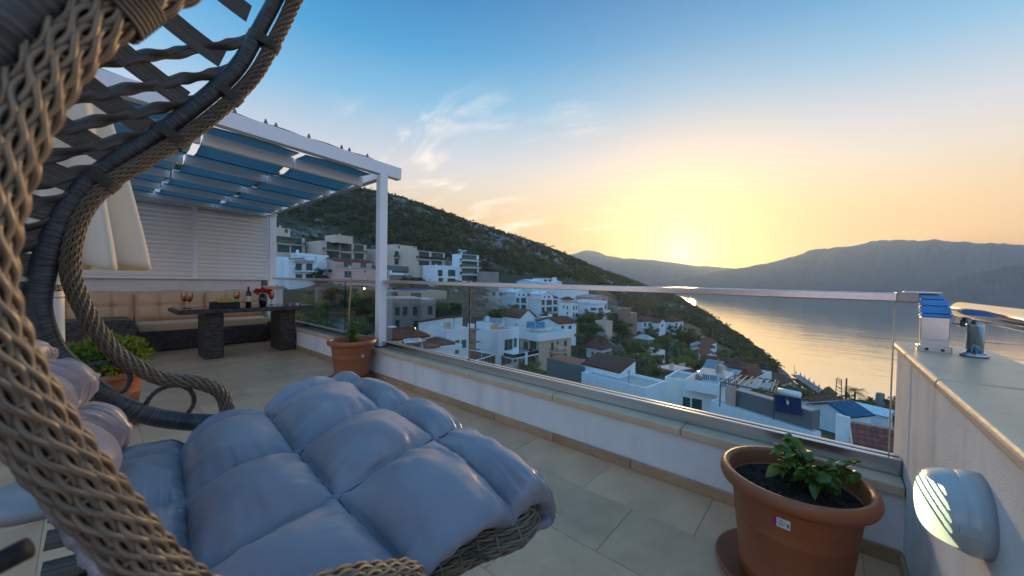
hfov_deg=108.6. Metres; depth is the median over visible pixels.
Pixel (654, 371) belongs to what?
tree
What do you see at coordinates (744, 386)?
roof frame
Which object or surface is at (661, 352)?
house
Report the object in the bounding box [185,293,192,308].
wine glass
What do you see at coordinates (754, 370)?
house
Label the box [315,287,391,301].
stone wall
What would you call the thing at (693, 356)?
tree
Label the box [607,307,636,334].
building
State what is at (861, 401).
tree
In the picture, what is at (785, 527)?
plant pot
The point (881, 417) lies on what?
house
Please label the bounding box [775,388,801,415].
solar heater
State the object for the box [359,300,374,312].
tree
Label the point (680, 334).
tree
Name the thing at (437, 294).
building
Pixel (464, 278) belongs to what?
window
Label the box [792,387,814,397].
tree
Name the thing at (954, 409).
side wall
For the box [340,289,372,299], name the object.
tree
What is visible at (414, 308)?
window
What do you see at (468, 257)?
window
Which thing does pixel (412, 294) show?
window
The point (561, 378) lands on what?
brown railing
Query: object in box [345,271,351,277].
window
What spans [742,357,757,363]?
tree
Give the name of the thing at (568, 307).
house
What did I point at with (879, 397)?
chimney pipe
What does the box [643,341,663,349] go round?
tree
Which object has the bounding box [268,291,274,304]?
wine glass
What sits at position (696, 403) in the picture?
window
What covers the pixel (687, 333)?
tree
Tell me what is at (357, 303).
tree
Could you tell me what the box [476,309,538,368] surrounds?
house
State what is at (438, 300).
tree
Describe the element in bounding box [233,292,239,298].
wine glass
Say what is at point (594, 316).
tree
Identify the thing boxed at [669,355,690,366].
tree
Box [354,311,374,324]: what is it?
tree
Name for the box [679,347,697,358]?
tree
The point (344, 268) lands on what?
house
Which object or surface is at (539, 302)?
house
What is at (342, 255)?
window
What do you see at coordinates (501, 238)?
rock outcrops
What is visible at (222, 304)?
fruit tray
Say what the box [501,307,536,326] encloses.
house
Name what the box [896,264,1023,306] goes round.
headland
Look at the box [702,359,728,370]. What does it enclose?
house
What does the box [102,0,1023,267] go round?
sky
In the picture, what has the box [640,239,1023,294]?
mountain
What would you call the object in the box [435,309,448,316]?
tree
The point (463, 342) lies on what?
window
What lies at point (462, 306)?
tree
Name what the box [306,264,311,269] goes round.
window
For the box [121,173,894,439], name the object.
hillside
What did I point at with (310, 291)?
tree
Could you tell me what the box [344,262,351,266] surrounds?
window
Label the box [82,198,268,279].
louvre screen
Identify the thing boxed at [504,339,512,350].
window
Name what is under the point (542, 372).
tree
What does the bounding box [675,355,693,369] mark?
tree
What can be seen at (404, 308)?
window
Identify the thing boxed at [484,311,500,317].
tree
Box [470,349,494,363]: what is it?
glass corner rail
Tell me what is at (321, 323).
tree
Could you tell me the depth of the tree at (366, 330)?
75.45 m
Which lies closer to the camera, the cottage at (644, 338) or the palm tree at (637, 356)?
the palm tree at (637, 356)
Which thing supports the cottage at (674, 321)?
on the hillside
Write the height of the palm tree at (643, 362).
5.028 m
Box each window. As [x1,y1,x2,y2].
[276,236,301,243]
[277,245,288,252]
[291,245,301,252]
[295,263,301,269]
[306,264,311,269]
[327,242,338,249]
[327,251,338,257]
[340,253,350,258]
[341,243,350,251]
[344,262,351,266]
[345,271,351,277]
[354,244,362,251]
[354,253,362,258]
[392,270,407,272]
[395,307,399,315]
[403,307,406,315]
[411,293,420,296]
[413,307,416,315]
[419,251,428,256]
[419,261,428,265]
[428,306,431,314]
[431,252,442,257]
[431,261,441,264]
[448,270,454,275]
[461,340,465,347]
[462,254,476,259]
[462,261,476,266]
[462,269,476,273]
[462,276,476,280]
[501,355,510,364]
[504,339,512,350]
[528,356,534,362]
[530,341,536,348]
[683,397,689,407]
[692,398,701,410]
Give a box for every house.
[276,249,328,289]
[326,257,389,286]
[366,324,439,351]
[372,265,421,280]
[386,291,435,329]
[417,315,468,357]
[422,261,457,285]
[426,336,461,356]
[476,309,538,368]
[500,289,528,308]
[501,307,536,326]
[516,277,562,293]
[526,290,558,315]
[535,310,552,320]
[537,316,577,344]
[547,289,588,307]
[547,352,665,402]
[558,297,577,319]
[576,294,607,319]
[577,298,610,319]
[583,336,614,357]
[648,347,664,362]
[665,359,732,412]
[689,342,715,355]
[690,337,717,355]
[693,347,713,366]
[700,354,726,363]
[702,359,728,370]
[711,385,820,436]
[727,358,751,371]
[732,369,771,386]
[737,364,763,389]
[771,373,792,390]
[787,395,838,406]
[806,399,875,436]
[814,386,836,396]
[835,413,893,452]
[855,401,894,426]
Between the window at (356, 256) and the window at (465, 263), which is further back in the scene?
the window at (465, 263)
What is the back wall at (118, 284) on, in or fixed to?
on the terrace floor
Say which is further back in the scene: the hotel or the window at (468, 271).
the window at (468, 271)
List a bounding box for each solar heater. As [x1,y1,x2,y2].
[402,337,422,347]
[482,317,502,323]
[526,321,544,327]
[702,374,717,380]
[719,377,735,386]
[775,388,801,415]
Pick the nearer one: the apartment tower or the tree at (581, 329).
the tree at (581, 329)
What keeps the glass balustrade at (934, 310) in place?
on the parapet wall at (687, 456)
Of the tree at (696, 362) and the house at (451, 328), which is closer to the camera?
the house at (451, 328)
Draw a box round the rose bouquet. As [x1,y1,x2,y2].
[253,287,272,295]
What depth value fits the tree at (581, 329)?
100.72 m
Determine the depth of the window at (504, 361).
67.72 m
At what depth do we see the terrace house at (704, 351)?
149.76 m
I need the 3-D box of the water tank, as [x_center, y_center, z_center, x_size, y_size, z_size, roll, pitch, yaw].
[24.398,11.654,48.075,0.839,1.415,1.619,2,1,31]
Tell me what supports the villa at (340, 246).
on the hillside
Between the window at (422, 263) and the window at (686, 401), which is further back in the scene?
the window at (422, 263)
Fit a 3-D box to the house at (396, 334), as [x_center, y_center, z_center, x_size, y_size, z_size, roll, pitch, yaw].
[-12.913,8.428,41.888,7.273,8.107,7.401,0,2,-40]
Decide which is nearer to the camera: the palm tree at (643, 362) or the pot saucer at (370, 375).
the pot saucer at (370, 375)
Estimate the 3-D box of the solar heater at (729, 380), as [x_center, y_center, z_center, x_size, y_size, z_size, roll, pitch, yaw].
[27.192,12.054,46.479,1.840,1.080,1.190,2,1,27]
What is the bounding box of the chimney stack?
[468,323,480,350]
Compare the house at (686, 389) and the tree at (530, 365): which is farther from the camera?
the tree at (530, 365)
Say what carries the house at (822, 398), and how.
on the hillside
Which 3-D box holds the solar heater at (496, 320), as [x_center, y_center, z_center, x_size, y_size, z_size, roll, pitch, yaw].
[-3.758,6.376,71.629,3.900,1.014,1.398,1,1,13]
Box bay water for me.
[676,294,1023,401]
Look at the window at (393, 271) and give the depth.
134.96 m
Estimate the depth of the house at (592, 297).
154.64 m
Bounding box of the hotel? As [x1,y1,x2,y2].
[517,319,571,370]
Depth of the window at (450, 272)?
138.70 m
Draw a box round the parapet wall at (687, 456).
[263,316,904,565]
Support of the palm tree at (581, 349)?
on the hillside
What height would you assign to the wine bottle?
0.304 m
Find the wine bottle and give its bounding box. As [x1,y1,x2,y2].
[246,287,250,305]
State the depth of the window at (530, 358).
78.01 m
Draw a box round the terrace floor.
[0,339,900,575]
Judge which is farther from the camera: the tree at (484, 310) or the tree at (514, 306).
the tree at (514, 306)
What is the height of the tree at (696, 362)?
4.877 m
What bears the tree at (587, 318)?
on the hillside
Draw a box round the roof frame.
[719,374,778,419]
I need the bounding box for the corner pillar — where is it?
[262,286,284,319]
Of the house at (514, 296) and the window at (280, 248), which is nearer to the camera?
the window at (280, 248)
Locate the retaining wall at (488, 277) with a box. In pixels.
[478,271,498,291]
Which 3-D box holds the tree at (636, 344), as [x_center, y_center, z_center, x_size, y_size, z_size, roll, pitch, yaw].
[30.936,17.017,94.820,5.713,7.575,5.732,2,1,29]
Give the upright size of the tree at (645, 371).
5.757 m
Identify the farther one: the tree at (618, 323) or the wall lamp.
the tree at (618, 323)
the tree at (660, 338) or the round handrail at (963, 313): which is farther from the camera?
the tree at (660, 338)
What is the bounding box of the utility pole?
[845,378,846,399]
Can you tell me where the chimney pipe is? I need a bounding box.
[875,392,884,407]
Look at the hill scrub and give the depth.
233.52 m
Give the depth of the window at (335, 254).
130.16 m
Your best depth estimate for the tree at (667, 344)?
148.44 m
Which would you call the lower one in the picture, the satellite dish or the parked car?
the satellite dish
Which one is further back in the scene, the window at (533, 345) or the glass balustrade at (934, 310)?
the window at (533, 345)
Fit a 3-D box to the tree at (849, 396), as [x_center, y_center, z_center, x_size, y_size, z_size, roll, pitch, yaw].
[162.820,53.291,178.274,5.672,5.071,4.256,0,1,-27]
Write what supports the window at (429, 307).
in the unfinished house at (403, 311)
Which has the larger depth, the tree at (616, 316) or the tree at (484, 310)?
the tree at (616, 316)
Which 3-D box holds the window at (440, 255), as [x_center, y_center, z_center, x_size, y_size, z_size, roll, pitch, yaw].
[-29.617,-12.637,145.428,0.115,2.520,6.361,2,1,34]
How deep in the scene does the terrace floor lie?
2.03 m
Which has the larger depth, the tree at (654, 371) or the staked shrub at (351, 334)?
the tree at (654, 371)
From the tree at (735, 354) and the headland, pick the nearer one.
the tree at (735, 354)
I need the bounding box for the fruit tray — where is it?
[209,302,239,307]
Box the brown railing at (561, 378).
[501,365,621,392]
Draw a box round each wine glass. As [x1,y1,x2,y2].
[181,292,187,307]
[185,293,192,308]
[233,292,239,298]
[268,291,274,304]
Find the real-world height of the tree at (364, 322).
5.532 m
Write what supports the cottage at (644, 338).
on the hillside
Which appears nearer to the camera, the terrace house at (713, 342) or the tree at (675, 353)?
the tree at (675, 353)
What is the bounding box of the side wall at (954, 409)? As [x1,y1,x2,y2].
[893,342,1023,575]
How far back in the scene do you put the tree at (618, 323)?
121.47 m
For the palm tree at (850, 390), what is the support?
on the hillside
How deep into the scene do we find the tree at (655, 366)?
73.27 m
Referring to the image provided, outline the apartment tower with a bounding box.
[452,251,480,281]
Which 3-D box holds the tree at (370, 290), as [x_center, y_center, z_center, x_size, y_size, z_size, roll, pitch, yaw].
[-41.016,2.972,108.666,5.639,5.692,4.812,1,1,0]
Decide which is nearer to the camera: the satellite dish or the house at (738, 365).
the satellite dish
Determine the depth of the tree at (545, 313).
114.35 m
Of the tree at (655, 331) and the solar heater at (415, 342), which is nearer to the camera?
the solar heater at (415, 342)
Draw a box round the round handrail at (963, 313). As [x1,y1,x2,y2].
[948,302,1023,358]
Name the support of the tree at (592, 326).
on the hillside
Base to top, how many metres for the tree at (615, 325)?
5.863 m
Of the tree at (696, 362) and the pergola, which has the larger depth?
the tree at (696, 362)
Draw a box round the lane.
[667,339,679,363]
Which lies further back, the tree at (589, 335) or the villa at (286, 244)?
the villa at (286, 244)
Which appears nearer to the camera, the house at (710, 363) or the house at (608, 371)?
the house at (608, 371)
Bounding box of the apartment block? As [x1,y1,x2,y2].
[490,280,513,300]
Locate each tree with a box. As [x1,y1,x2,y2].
[295,306,328,325]
[295,309,312,317]
[297,288,314,297]
[298,295,325,315]
[303,318,338,328]
[310,267,331,278]
[310,272,327,284]
[319,298,343,313]
[320,283,341,300]
[322,291,338,301]
[335,285,355,299]
[337,297,355,315]
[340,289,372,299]
[342,286,357,298]
[347,293,373,314]
[348,293,374,312]
[352,319,373,334]
[354,293,374,314]
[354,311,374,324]
[354,321,374,335]
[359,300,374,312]
[366,288,374,302]
[435,298,451,305]
[435,304,450,316]
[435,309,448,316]
[438,302,455,309]
[451,297,466,306]
[452,297,467,307]
[456,302,471,310]
[471,310,483,320]
[475,306,490,317]
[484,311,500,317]
[508,304,519,307]
[518,360,541,369]
[521,361,539,372]
[532,369,546,374]
[539,310,549,315]
[572,345,586,357]
[574,333,584,344]
[576,323,590,336]
[578,332,594,347]
[580,314,594,323]
[581,322,602,328]
[582,322,603,331]
[585,310,599,322]
[586,327,597,338]
[595,309,614,319]
[607,310,623,323]
[607,350,636,358]
[610,334,624,344]
[612,321,621,331]
[612,321,624,331]
[617,322,634,337]
[621,340,646,351]
[622,339,641,352]
[622,344,639,356]
[632,353,644,364]
[635,364,651,374]
[635,366,658,378]
[636,352,664,366]
[636,357,652,369]
[637,342,659,353]
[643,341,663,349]
[647,364,660,373]
[648,326,658,334]
[650,368,660,377]
[654,335,670,342]
[657,335,676,348]
[657,370,666,378]
[659,340,670,351]
[664,344,683,357]
[665,352,673,363]
[666,324,676,335]
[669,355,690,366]
[673,330,687,340]
[674,326,685,332]
[675,341,686,351]
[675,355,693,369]
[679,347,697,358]
[682,328,697,337]
[684,332,694,340]
[685,359,699,367]
[686,351,699,359]
[694,360,705,369]
[714,351,730,358]
[729,351,739,358]
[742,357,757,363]
[770,383,786,389]
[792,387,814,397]
[820,392,837,398]
[840,386,869,401]
[842,392,853,399]
[851,398,866,403]
[867,401,891,409]
[881,399,889,407]
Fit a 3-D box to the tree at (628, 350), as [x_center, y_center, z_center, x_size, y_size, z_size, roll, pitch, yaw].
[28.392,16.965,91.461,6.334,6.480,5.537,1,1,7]
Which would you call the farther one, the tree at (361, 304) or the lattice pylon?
the lattice pylon
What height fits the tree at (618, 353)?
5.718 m
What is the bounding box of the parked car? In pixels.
[450,288,458,292]
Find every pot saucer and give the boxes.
[328,372,372,377]
[715,528,746,575]
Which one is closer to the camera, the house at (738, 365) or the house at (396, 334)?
the house at (396, 334)
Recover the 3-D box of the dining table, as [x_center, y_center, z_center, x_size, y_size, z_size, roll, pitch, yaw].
[-4.208,0.654,5.842,0.800,0.736,1.760,2,2,41]
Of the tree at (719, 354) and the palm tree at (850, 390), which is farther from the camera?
the tree at (719, 354)
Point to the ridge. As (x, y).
(643, 269)
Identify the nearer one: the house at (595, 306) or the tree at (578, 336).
the tree at (578, 336)
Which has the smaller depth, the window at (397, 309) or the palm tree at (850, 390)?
the window at (397, 309)
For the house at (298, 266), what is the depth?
110.72 m
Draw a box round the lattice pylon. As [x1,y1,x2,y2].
[835,377,841,399]
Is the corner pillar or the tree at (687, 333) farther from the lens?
the tree at (687, 333)
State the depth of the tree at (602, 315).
115.72 m
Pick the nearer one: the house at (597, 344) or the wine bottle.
the wine bottle
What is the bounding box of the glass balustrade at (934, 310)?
[272,277,951,475]
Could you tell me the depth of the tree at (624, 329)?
121.41 m
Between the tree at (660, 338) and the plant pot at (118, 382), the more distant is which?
the tree at (660, 338)
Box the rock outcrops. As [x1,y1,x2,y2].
[391,194,712,321]
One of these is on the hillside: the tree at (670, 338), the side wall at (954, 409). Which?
the tree at (670, 338)
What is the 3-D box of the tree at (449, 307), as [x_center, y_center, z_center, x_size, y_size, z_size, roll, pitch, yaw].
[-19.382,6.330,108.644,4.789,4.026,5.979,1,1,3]
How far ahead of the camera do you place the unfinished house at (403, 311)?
81.36 m
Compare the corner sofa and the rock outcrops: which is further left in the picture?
the corner sofa
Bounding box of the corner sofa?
[65,290,268,351]
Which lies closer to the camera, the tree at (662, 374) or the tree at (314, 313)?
the tree at (662, 374)
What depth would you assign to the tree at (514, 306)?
127.75 m
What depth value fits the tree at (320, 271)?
113.12 m
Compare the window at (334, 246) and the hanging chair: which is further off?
the window at (334, 246)
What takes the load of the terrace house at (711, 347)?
on the hillside
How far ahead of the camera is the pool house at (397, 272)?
134.03 m
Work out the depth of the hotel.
78.64 m
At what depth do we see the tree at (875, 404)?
68.62 m
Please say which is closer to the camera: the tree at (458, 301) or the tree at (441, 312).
the tree at (441, 312)
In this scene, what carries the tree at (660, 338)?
on the hillside
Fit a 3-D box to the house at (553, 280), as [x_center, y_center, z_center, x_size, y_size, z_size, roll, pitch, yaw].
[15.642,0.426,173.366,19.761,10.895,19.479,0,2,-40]
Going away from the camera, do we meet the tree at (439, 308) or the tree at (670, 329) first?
the tree at (439, 308)
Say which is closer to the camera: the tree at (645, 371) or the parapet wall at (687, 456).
the parapet wall at (687, 456)
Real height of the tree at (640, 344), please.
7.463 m
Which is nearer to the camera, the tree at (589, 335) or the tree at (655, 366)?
the tree at (655, 366)
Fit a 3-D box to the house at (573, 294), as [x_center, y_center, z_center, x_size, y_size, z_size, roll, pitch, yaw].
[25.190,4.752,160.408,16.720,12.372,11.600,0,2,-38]
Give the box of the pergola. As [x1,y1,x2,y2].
[96,68,401,347]
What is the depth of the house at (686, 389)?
49.36 m
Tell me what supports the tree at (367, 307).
on the hillside
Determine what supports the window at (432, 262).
in the villa at (414, 259)
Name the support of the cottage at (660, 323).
on the hillside
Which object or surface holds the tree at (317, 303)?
on the hillside
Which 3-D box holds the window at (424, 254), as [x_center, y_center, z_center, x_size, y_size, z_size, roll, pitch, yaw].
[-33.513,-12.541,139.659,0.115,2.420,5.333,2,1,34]
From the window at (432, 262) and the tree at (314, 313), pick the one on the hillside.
the tree at (314, 313)
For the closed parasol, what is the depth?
1.93 m
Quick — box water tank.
[695,371,702,379]
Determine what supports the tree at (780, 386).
on the hillside
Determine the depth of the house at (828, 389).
111.89 m
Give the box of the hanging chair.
[0,0,555,575]
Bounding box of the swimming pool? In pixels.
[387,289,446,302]
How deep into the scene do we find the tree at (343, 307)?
96.78 m
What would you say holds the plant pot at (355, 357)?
on the pot saucer at (370, 375)
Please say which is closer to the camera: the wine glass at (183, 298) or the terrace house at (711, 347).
the wine glass at (183, 298)
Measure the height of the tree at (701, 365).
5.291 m
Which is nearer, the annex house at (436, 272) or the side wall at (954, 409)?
the side wall at (954, 409)
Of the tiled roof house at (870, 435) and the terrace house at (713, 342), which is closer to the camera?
the tiled roof house at (870, 435)
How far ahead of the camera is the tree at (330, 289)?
100.90 m
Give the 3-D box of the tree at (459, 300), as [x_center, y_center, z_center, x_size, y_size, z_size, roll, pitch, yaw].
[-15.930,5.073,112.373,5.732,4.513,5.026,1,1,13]
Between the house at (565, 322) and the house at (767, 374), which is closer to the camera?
the house at (565, 322)
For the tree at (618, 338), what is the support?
on the hillside
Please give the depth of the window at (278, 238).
125.19 m
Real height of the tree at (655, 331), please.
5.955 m
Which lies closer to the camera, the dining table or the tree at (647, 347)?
the dining table
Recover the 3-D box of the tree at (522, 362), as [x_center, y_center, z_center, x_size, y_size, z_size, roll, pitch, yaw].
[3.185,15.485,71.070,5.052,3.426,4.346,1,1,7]
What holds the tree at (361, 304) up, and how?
on the hillside
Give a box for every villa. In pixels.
[276,225,305,259]
[305,229,366,259]
[366,244,445,277]
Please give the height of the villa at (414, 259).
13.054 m
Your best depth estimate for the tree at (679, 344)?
159.68 m
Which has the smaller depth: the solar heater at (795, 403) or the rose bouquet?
the rose bouquet
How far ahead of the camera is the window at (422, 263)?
139.76 m
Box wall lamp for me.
[913,467,999,562]
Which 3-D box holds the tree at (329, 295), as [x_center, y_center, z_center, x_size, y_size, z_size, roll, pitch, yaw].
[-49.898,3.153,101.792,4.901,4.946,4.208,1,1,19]
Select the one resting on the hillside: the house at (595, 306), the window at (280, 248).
the house at (595, 306)
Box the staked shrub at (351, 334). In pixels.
[341,272,371,341]
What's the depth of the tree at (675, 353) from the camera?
140.38 m
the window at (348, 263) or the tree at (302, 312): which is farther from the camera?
the window at (348, 263)
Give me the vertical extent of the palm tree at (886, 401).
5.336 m
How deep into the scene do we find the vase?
5.97 m
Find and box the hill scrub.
[140,163,784,372]
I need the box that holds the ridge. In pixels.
[571,250,736,280]
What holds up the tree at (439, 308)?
on the hillside
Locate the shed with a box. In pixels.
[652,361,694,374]
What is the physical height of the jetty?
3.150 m
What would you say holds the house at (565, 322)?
on the hillside
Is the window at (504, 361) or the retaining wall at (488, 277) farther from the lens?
the retaining wall at (488, 277)
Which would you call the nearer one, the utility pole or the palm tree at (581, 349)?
the palm tree at (581, 349)
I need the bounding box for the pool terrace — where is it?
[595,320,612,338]
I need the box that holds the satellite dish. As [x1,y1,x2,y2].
[762,382,770,393]
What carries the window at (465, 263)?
in the apartment tower
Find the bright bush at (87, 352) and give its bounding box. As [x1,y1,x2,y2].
[67,329,156,377]
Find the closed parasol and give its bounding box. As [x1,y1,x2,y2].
[0,75,151,527]
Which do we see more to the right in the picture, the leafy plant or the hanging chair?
the leafy plant
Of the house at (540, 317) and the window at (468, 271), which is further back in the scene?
the window at (468, 271)
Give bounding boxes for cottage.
[633,333,653,345]
[637,316,653,333]
[652,318,665,335]
[664,316,683,334]
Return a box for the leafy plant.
[765,433,861,499]
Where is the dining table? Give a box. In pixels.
[168,303,315,359]
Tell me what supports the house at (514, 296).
on the hillside
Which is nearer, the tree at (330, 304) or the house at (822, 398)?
the house at (822, 398)
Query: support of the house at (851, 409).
on the hillside
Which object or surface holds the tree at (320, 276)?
on the hillside
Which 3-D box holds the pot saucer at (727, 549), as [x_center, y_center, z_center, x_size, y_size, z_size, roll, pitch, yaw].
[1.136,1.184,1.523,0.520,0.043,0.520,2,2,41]
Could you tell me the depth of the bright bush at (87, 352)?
2.84 m
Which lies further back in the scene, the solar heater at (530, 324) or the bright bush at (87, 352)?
the solar heater at (530, 324)
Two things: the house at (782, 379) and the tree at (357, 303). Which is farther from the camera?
the house at (782, 379)
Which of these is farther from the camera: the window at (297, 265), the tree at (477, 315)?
the window at (297, 265)
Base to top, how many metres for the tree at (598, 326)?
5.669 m
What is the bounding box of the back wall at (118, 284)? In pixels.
[20,277,260,322]
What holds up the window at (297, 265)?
in the house at (298, 266)
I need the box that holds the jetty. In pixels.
[791,374,822,392]
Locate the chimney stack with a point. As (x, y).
(473, 329)
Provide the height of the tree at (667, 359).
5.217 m
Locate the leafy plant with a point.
(797, 458)
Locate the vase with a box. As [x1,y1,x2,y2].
[259,294,266,305]
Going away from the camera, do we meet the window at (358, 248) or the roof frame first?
the roof frame
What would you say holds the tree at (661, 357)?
on the hillside
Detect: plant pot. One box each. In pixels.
[101,369,141,420]
[326,336,376,377]
[720,446,884,575]
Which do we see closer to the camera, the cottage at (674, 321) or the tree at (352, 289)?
the tree at (352, 289)
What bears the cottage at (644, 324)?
on the hillside
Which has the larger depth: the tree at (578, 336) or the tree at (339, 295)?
the tree at (339, 295)
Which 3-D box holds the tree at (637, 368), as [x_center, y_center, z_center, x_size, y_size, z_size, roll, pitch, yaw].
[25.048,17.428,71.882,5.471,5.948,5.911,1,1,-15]
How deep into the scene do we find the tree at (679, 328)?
175.65 m
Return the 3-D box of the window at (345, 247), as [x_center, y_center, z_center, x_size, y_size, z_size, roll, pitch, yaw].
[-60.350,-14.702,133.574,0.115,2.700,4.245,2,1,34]
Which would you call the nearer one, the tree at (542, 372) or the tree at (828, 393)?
the tree at (542, 372)
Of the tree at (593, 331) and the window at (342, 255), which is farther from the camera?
the window at (342, 255)
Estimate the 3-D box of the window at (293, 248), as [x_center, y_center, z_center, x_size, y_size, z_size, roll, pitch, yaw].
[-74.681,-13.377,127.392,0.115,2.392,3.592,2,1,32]
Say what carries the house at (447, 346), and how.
on the hillside

